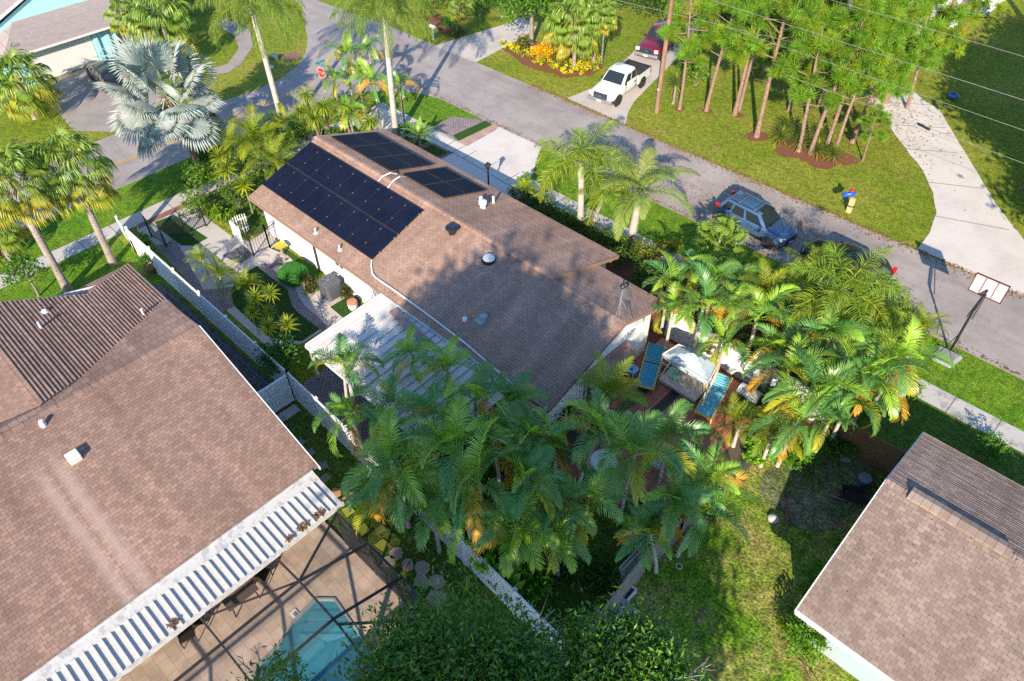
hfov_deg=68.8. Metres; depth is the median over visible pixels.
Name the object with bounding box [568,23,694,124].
driveway
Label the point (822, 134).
yucca plant
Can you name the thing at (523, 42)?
shrub
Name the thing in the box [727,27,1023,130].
power line
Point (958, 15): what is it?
pine tree
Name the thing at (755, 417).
shrub
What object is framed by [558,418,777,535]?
planting ground
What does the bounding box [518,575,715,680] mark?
broadleaf tree
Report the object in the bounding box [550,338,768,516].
deck
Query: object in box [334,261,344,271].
window
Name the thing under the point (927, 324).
palm tree
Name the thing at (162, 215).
brick border
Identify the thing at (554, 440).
palm tree
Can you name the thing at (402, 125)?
shrub
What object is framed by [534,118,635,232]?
palm tree
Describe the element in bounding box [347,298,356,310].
planter
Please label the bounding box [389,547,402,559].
stepping stone
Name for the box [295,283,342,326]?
garden path
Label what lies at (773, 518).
rock
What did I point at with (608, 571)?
shrub
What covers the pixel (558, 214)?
hedge
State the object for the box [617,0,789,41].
power line
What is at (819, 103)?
pine tree
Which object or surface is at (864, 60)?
pine tree
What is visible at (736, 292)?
palm tree
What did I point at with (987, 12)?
car
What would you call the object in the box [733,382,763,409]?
grill
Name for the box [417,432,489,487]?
shrub
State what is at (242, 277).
palm tree
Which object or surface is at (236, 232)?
picket gate
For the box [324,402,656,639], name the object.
garden soil
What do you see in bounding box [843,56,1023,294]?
driveway
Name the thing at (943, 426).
shaded lawn
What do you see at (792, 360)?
palm tree
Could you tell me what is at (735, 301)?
shrub
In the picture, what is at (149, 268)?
potted plant
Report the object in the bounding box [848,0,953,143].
pine tree
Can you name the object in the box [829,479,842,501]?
fallen frond
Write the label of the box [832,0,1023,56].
power line
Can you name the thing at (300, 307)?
paver path
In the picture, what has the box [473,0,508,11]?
hedge
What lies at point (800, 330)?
palm tree
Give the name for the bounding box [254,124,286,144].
shrub
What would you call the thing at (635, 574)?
wooden fence
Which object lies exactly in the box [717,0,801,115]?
pine tree
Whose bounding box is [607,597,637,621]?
utility box
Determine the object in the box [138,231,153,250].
shrub
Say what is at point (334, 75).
palm tree
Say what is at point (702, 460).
palm tree
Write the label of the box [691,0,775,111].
pine tree
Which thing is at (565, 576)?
shrub
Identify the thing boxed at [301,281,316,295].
shrub
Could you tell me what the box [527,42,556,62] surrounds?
shrub
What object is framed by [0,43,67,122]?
palm tree
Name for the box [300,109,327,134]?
ponytail plant
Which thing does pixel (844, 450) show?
shrub
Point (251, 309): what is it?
dracaena plant
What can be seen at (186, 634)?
patio chair
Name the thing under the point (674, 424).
palm tree
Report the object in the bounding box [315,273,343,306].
air conditioner
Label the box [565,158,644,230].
palm tree
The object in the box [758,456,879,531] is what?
bare ground
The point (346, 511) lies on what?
stepping stone
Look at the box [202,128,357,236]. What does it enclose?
corner bed
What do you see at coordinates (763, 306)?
palm tree
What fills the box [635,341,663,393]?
sunbed
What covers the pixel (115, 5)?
palm tree
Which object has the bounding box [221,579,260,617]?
patio table
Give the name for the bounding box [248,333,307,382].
shrub
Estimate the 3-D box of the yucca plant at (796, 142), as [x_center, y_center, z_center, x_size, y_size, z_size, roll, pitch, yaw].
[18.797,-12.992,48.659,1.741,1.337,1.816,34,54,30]
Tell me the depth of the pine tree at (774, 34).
48.90 m
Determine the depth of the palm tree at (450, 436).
26.36 m
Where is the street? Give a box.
[0,0,1023,379]
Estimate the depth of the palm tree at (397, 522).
26.32 m
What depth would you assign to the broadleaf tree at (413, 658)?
15.51 m
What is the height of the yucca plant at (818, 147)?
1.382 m
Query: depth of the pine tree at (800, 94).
44.79 m
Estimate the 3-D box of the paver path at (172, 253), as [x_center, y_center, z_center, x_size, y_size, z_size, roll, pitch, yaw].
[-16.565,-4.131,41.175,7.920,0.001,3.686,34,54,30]
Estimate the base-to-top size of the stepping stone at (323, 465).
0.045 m
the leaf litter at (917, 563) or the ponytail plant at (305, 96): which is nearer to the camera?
the leaf litter at (917, 563)
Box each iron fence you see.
[157,205,206,246]
[263,220,279,247]
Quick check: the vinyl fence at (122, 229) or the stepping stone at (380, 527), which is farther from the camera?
the vinyl fence at (122, 229)
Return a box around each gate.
[142,216,164,243]
[229,214,249,244]
[246,227,268,255]
[257,374,294,412]
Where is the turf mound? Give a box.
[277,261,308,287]
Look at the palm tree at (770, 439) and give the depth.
29.60 m
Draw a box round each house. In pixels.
[0,0,164,84]
[0,263,320,680]
[248,129,666,434]
[794,432,1023,680]
[942,0,1004,11]
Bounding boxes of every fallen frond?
[784,502,794,526]
[799,656,816,680]
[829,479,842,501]
[835,519,847,533]
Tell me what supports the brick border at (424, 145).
on the driveway at (508, 154)
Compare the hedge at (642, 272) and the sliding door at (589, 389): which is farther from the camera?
the hedge at (642, 272)
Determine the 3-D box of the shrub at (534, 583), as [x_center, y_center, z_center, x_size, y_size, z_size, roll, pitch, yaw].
[0.595,8.583,26.747,1.974,2.057,2.353,34,54,30]
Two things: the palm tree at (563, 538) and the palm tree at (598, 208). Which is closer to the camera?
the palm tree at (563, 538)
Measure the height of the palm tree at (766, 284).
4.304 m
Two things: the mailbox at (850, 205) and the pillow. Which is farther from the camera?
the mailbox at (850, 205)
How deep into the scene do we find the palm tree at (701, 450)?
28.22 m
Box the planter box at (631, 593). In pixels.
[625,585,636,601]
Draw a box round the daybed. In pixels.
[657,344,720,404]
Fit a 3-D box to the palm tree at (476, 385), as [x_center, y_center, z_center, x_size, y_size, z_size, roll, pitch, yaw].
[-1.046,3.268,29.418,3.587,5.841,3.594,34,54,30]
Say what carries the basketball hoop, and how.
on the street verge
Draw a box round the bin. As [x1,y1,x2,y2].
[855,472,872,486]
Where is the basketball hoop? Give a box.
[933,272,1010,367]
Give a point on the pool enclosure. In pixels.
(375, 561)
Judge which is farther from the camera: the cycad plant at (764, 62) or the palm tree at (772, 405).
the cycad plant at (764, 62)
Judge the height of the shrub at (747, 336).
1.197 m
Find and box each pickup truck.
[588,59,651,106]
[634,19,685,60]
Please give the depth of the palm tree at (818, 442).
28.79 m
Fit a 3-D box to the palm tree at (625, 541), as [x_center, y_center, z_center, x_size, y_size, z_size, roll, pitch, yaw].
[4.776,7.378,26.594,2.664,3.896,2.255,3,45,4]
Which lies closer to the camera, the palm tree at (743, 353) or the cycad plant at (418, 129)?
the palm tree at (743, 353)
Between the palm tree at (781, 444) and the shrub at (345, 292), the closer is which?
the palm tree at (781, 444)
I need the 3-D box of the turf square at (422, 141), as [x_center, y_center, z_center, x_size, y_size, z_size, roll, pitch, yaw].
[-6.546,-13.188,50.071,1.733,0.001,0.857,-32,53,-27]
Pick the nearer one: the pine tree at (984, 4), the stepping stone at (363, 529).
the stepping stone at (363, 529)
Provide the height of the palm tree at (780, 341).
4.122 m
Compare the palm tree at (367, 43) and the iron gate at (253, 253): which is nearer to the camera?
the iron gate at (253, 253)
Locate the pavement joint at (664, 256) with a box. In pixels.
[387,112,1001,432]
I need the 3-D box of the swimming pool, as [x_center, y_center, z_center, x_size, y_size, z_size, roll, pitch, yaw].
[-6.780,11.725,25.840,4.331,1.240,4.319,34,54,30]
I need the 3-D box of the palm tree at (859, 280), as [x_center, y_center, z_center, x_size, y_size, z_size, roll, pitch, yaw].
[14.277,-1.260,33.340,5.072,6.351,5.156,13,47,14]
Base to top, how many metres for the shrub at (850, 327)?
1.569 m
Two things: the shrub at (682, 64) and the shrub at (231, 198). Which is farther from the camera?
the shrub at (682, 64)
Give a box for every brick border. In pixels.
[138,203,185,227]
[405,137,451,158]
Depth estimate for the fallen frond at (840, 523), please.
29.18 m
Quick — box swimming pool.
[253,597,381,680]
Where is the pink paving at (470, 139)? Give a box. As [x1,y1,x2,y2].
[458,123,500,145]
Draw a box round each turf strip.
[271,247,319,276]
[331,294,361,316]
[453,121,490,140]
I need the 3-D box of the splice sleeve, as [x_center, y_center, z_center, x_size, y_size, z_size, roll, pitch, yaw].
[19.854,-10.328,36.070,0.120,0.120,0.768,-21,48,-19]
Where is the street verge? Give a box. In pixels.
[363,91,1023,431]
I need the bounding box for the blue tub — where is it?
[947,91,959,98]
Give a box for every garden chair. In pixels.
[577,453,591,475]
[652,455,668,475]
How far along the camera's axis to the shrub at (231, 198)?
44.31 m
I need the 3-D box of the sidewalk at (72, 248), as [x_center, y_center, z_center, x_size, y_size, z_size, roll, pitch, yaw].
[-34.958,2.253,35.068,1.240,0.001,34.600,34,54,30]
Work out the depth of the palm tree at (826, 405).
28.87 m
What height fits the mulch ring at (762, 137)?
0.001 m
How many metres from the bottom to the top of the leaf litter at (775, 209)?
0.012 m
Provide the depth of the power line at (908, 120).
36.58 m
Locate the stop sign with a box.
[315,59,327,98]
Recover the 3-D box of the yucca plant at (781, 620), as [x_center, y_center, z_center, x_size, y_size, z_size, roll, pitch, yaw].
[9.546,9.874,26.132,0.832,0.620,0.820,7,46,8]
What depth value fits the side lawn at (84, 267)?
40.69 m
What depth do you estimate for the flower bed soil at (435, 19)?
63.80 m
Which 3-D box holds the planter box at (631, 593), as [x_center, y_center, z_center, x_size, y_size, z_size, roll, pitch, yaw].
[4.037,9.352,27.156,0.400,0.300,1.100,34,54,30]
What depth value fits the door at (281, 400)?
33.14 m
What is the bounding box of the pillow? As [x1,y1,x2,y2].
[667,367,682,379]
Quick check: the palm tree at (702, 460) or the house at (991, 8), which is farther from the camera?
the house at (991, 8)
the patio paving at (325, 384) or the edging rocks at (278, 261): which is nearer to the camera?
the patio paving at (325, 384)
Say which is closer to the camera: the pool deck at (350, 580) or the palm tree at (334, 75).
the pool deck at (350, 580)
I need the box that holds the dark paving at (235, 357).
[155,283,279,405]
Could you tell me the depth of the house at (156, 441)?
27.85 m
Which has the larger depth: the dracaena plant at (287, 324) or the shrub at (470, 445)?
the dracaena plant at (287, 324)
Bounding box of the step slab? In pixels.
[277,404,300,421]
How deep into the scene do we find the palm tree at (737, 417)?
30.92 m
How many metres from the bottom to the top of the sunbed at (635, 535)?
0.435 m
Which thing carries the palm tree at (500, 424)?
on the garden soil at (604, 541)
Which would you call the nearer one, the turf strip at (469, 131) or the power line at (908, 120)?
the power line at (908, 120)
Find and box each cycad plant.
[399,116,437,148]
[753,44,774,74]
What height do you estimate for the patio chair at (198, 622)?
0.983 m
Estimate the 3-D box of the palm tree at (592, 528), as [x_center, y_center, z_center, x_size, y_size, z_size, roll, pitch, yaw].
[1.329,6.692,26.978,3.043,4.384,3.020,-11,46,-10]
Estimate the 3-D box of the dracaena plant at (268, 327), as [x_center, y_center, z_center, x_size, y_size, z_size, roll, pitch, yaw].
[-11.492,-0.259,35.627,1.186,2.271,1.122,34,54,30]
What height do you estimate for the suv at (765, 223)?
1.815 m
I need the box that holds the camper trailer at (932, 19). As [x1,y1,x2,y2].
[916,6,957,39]
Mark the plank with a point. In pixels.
(404, 321)
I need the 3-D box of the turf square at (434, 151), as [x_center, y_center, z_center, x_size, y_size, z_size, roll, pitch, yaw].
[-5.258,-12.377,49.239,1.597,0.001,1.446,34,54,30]
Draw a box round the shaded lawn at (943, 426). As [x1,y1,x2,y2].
[823,376,1023,486]
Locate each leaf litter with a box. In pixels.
[237,358,542,660]
[260,193,580,384]
[417,86,1021,374]
[528,84,1023,299]
[634,161,989,321]
[734,60,974,238]
[833,484,1020,659]
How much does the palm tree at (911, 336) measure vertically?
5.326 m
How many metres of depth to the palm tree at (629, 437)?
25.88 m
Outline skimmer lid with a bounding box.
[290,609,298,617]
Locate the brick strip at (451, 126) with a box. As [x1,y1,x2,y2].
[433,116,494,140]
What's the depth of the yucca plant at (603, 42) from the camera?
57.08 m
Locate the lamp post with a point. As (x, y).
(487, 164)
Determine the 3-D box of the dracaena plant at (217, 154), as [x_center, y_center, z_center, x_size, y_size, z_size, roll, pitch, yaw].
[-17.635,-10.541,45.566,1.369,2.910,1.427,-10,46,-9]
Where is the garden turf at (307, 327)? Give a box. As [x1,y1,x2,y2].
[231,266,318,340]
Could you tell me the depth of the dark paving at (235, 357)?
36.70 m
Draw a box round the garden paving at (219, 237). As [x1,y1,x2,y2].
[137,208,321,346]
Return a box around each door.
[31,35,99,79]
[257,374,294,412]
[584,374,618,401]
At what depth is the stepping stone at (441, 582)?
27.80 m
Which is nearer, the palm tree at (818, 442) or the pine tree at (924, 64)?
the palm tree at (818, 442)
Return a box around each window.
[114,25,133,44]
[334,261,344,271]
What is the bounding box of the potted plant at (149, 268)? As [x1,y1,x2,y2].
[135,251,160,274]
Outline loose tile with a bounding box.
[840,454,850,461]
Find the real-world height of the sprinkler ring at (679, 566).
0.030 m
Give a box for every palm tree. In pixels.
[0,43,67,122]
[0,138,72,292]
[0,206,32,267]
[20,119,122,265]
[93,34,225,172]
[102,0,154,49]
[121,0,200,55]
[184,243,218,277]
[192,0,307,131]
[196,254,243,291]
[197,120,230,156]
[207,118,253,171]
[222,103,289,171]
[222,267,265,302]
[242,132,304,179]
[257,103,303,154]
[308,333,381,402]
[311,384,383,473]
[316,64,354,120]
[319,31,370,104]
[328,0,435,136]
[331,94,370,131]
[339,406,448,523]
[344,62,373,117]
[345,57,388,121]
[346,373,428,444]
[346,441,442,536]
[351,34,384,94]
[379,324,442,384]
[382,68,418,122]
[388,394,513,502]
[392,464,463,552]
[396,383,464,458]
[411,335,477,398]
[423,480,509,565]
[425,358,519,434]
[430,416,529,542]
[441,399,538,504]
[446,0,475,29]
[463,485,561,578]
[484,370,548,450]
[487,443,570,537]
[488,405,566,494]
[508,468,598,558]
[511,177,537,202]
[515,502,591,584]
[519,409,588,492]
[528,182,556,205]
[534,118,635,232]
[541,16,572,50]
[543,0,602,67]
[548,388,645,499]
[550,466,635,553]
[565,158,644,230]
[570,350,650,447]
[575,0,619,64]
[583,144,699,242]
[586,409,696,525]
[611,499,685,573]
[629,398,713,498]
[637,459,715,541]
[642,249,694,332]
[643,281,700,358]
[646,464,763,557]
[664,262,736,349]
[668,249,718,315]
[670,438,747,523]
[673,432,728,495]
[689,254,742,325]
[690,213,749,268]
[692,315,754,379]
[700,280,759,337]
[710,390,771,447]
[716,256,766,321]
[720,283,800,352]
[734,257,797,333]
[740,406,807,467]
[741,331,841,423]
[744,322,806,392]
[748,370,843,467]
[761,299,832,356]
[761,350,871,431]
[774,247,836,311]
[781,240,910,360]
[782,291,860,348]
[786,242,855,293]
[786,300,870,388]
[789,331,840,382]
[797,399,864,465]
[801,362,889,447]
[804,333,897,427]
[824,340,934,423]
[838,329,894,383]
[840,269,914,335]
[846,315,954,415]
[896,302,952,357]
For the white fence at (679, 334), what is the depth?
34.77 m
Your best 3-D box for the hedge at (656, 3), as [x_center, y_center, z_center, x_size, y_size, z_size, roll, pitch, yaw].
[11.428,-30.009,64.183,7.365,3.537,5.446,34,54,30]
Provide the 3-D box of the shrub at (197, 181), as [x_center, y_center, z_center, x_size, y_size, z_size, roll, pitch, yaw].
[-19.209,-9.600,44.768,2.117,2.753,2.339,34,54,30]
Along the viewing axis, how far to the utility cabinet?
59.33 m
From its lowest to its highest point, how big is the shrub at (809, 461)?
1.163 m
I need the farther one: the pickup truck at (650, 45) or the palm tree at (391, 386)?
the pickup truck at (650, 45)
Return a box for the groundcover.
[498,39,601,74]
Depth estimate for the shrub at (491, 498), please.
28.86 m
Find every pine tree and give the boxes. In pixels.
[655,0,726,109]
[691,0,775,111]
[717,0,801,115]
[722,0,800,110]
[727,0,828,137]
[769,0,848,111]
[773,4,853,151]
[801,0,909,154]
[811,0,912,145]
[816,1,854,107]
[821,10,923,157]
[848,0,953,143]
[853,0,987,104]
[855,102,893,161]
[858,33,924,133]
[905,0,970,108]
[950,0,1007,13]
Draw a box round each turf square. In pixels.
[154,215,206,245]
[410,139,426,145]
[423,145,447,156]
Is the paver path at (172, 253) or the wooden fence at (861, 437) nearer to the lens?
the wooden fence at (861, 437)
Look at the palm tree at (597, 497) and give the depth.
25.85 m
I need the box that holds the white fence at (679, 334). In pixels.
[664,313,822,424]
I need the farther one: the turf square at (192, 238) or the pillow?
the turf square at (192, 238)
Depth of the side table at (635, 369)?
34.41 m
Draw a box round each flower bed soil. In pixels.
[425,10,467,38]
[502,41,602,77]
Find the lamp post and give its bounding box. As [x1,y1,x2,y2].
[484,162,490,184]
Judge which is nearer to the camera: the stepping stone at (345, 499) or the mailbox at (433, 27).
the stepping stone at (345, 499)
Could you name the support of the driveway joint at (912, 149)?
on the driveway at (993, 252)
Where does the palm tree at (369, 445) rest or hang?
on the narrow lawn at (322, 449)
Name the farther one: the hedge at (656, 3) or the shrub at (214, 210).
the hedge at (656, 3)
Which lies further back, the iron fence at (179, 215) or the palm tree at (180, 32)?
the palm tree at (180, 32)
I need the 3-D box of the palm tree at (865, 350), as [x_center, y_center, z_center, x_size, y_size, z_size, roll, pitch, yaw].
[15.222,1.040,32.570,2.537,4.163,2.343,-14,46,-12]
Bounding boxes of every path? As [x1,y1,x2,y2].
[156,242,278,312]
[208,16,252,73]
[259,263,328,330]
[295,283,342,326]
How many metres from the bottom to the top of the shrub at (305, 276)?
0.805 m
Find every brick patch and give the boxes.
[222,245,252,262]
[281,52,302,60]
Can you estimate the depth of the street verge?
41.13 m
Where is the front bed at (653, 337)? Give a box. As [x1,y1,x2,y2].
[508,192,839,445]
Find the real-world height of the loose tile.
0.060 m
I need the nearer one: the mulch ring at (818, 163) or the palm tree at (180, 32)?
the mulch ring at (818, 163)
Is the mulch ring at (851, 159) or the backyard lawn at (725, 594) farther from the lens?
the mulch ring at (851, 159)
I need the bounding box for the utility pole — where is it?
[654,0,673,113]
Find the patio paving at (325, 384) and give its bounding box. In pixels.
[301,367,502,487]
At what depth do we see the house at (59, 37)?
57.12 m
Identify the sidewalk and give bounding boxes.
[0,223,121,288]
[115,119,355,228]
[371,103,1023,452]
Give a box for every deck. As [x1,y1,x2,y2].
[119,521,422,680]
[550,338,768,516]
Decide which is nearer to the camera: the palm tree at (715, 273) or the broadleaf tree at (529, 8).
the palm tree at (715, 273)
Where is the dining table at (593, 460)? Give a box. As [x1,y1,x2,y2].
[590,450,617,475]
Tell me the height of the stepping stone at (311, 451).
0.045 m
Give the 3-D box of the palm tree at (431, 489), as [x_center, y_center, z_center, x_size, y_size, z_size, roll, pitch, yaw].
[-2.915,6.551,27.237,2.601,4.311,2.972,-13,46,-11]
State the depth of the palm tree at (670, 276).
34.79 m
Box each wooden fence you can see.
[578,469,713,645]
[835,418,907,475]
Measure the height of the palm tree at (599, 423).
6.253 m
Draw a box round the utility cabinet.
[270,53,280,59]
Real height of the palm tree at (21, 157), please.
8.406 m
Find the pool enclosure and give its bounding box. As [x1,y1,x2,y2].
[173,511,444,680]
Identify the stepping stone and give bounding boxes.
[298,438,305,444]
[307,447,315,455]
[318,461,328,470]
[319,473,331,483]
[331,488,340,496]
[342,491,353,501]
[342,507,354,516]
[356,523,369,535]
[374,522,386,534]
[375,539,389,550]
[384,555,394,565]
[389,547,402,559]
[401,558,413,570]
[414,560,429,574]
[414,574,427,588]
[426,590,446,607]
[430,574,444,588]
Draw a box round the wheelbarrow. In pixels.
[828,482,868,503]
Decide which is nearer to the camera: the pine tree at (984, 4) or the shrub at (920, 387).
the shrub at (920, 387)
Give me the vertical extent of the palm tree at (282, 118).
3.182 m
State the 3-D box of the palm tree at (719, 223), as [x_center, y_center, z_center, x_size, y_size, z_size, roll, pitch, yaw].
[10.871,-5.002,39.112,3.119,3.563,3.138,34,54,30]
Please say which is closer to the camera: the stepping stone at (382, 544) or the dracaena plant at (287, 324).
the stepping stone at (382, 544)
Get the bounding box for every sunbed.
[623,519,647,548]
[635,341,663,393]
[693,373,732,423]
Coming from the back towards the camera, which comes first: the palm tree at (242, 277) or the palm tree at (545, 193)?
the palm tree at (545, 193)
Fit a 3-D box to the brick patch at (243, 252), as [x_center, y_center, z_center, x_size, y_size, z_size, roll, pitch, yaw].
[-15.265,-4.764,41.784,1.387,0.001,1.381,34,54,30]
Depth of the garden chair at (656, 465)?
30.66 m
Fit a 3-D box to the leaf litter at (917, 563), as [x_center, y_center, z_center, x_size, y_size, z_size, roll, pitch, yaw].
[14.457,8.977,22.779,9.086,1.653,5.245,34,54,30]
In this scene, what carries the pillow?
on the daybed
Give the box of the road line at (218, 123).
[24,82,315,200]
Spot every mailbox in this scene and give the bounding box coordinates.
[429,24,435,39]
[842,189,856,212]
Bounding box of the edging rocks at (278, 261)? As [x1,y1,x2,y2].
[270,258,287,266]
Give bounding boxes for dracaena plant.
[209,145,229,188]
[214,157,238,190]
[232,171,254,213]
[243,284,266,321]
[243,303,260,333]
[257,315,279,342]
[260,282,280,322]
[262,304,277,329]
[276,312,301,351]
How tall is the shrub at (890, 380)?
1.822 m
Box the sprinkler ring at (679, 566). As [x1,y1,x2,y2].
[676,563,682,569]
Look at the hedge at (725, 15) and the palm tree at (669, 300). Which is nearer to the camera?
the palm tree at (669, 300)
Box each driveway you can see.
[49,54,162,131]
[352,108,539,199]
[435,17,536,61]
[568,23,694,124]
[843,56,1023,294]
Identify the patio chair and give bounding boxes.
[177,623,198,648]
[193,611,210,627]
[250,568,272,587]
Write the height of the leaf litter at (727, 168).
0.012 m
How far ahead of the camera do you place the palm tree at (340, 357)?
31.33 m
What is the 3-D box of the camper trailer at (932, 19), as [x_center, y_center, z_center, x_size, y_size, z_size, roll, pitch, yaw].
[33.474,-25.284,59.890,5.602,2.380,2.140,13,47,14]
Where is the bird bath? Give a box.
[274,241,286,257]
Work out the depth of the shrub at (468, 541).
26.92 m
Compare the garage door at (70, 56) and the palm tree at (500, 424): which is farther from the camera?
the garage door at (70, 56)
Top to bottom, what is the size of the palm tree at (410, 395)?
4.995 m
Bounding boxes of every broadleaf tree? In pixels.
[0,251,48,296]
[226,639,325,680]
[313,555,606,680]
[492,0,575,44]
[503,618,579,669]
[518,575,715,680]
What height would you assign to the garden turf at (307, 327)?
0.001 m
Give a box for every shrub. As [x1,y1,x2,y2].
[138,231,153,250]
[170,160,209,198]
[178,189,209,218]
[187,142,216,165]
[192,159,232,189]
[204,204,222,220]
[213,176,257,206]
[216,207,238,227]
[229,152,267,185]
[248,193,263,215]
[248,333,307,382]
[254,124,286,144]
[271,127,300,154]
[285,119,315,140]
[301,272,316,287]
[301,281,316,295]
[319,124,340,134]
[339,284,352,298]
[347,123,367,132]
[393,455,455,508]
[397,122,410,138]
[415,8,436,19]
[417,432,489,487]
[439,16,461,30]
[447,28,462,37]
[449,488,505,539]
[462,520,493,558]
[469,524,528,596]
[470,433,537,498]
[504,555,556,612]
[513,33,532,50]
[515,171,531,188]
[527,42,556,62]
[541,405,586,431]
[546,540,598,590]
[548,51,571,67]
[577,555,620,593]
[674,58,695,72]
[679,266,721,292]
[681,64,710,84]
[700,277,748,316]
[722,395,762,423]
[733,332,769,355]
[742,314,790,353]
[742,434,777,465]
[746,290,791,324]
[752,383,800,415]
[773,429,830,471]
[777,612,831,669]
[789,356,837,385]
[808,285,855,339]
[820,425,860,461]
[825,309,873,350]
[834,378,884,416]
[845,300,890,336]
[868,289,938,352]
[878,359,914,387]
[895,370,930,400]
[896,328,939,358]
[971,430,1018,469]
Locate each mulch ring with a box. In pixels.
[746,130,768,140]
[774,138,809,157]
[800,149,838,169]
[834,153,857,164]
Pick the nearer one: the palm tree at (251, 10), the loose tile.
the loose tile
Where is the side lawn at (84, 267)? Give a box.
[0,236,234,423]
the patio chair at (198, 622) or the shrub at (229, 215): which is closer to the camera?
the patio chair at (198, 622)
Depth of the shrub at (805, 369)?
33.85 m
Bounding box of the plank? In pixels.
[389,308,429,346]
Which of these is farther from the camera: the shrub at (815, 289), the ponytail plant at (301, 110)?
the ponytail plant at (301, 110)
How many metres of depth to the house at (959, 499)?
24.09 m
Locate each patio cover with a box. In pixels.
[22,470,344,680]
[305,293,509,467]
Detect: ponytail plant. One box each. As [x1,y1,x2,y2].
[289,102,311,140]
[293,83,320,136]
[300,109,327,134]
[310,96,339,132]
[331,93,359,132]
[359,113,384,130]
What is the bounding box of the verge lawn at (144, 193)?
[0,113,321,274]
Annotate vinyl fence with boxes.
[114,215,137,254]
[123,226,295,399]
[285,369,564,652]
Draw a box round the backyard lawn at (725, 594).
[588,453,887,680]
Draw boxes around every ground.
[0,0,1023,680]
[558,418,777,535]
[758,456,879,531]
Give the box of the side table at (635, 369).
[623,364,638,380]
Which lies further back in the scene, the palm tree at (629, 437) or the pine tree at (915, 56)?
the pine tree at (915, 56)
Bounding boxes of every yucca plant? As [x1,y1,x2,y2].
[591,42,604,67]
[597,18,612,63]
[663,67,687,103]
[767,124,791,146]
[774,613,793,634]
[775,115,800,136]
[788,130,811,153]
[789,117,811,137]
[806,135,831,160]
[809,121,833,146]
[820,142,844,163]
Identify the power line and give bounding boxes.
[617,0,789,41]
[711,0,1022,99]
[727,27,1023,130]
[787,75,1023,163]
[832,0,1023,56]
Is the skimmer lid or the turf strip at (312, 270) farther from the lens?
the turf strip at (312, 270)
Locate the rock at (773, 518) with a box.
[768,513,778,523]
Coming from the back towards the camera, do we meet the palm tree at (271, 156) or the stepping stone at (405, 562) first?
the palm tree at (271, 156)
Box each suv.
[715,190,796,249]
[799,237,897,289]
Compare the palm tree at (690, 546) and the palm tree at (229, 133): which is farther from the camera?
the palm tree at (229, 133)
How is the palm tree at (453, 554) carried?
on the garden soil at (604, 541)
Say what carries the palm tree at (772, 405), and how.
on the ground at (894, 212)
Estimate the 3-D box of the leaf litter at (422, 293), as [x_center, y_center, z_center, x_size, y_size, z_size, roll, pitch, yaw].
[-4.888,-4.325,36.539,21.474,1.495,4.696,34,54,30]
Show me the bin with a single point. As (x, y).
(864, 479)
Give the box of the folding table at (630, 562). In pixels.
[619,542,647,580]
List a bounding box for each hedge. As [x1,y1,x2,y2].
[412,0,477,9]
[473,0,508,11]
[507,184,642,269]
[608,231,684,264]
[609,0,684,18]
[622,260,684,294]
[707,2,793,32]
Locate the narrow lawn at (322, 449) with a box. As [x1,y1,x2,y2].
[232,346,561,680]
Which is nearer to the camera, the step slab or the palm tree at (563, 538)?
the palm tree at (563, 538)
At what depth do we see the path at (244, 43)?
61.36 m
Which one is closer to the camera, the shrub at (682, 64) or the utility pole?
the utility pole
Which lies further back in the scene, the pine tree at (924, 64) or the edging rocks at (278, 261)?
the pine tree at (924, 64)
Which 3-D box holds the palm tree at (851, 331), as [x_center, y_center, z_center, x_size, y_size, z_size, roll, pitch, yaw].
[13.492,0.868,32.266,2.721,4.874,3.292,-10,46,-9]
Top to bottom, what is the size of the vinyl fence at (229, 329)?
1.890 m
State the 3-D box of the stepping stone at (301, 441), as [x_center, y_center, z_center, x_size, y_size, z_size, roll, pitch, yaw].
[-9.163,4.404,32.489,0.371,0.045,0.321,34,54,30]
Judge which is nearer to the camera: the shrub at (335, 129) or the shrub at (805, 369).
the shrub at (805, 369)
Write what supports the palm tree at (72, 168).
on the side lawn at (84, 267)
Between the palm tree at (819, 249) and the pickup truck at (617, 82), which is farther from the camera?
the pickup truck at (617, 82)
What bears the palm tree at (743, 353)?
on the front bed at (653, 337)
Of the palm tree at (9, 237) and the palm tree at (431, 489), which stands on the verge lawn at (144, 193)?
the palm tree at (9, 237)
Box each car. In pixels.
[84,59,128,92]
[965,0,990,17]
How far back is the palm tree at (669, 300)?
33.30 m
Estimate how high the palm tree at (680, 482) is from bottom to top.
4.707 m
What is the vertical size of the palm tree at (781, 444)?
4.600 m
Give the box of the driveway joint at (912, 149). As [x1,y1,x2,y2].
[441,102,1008,229]

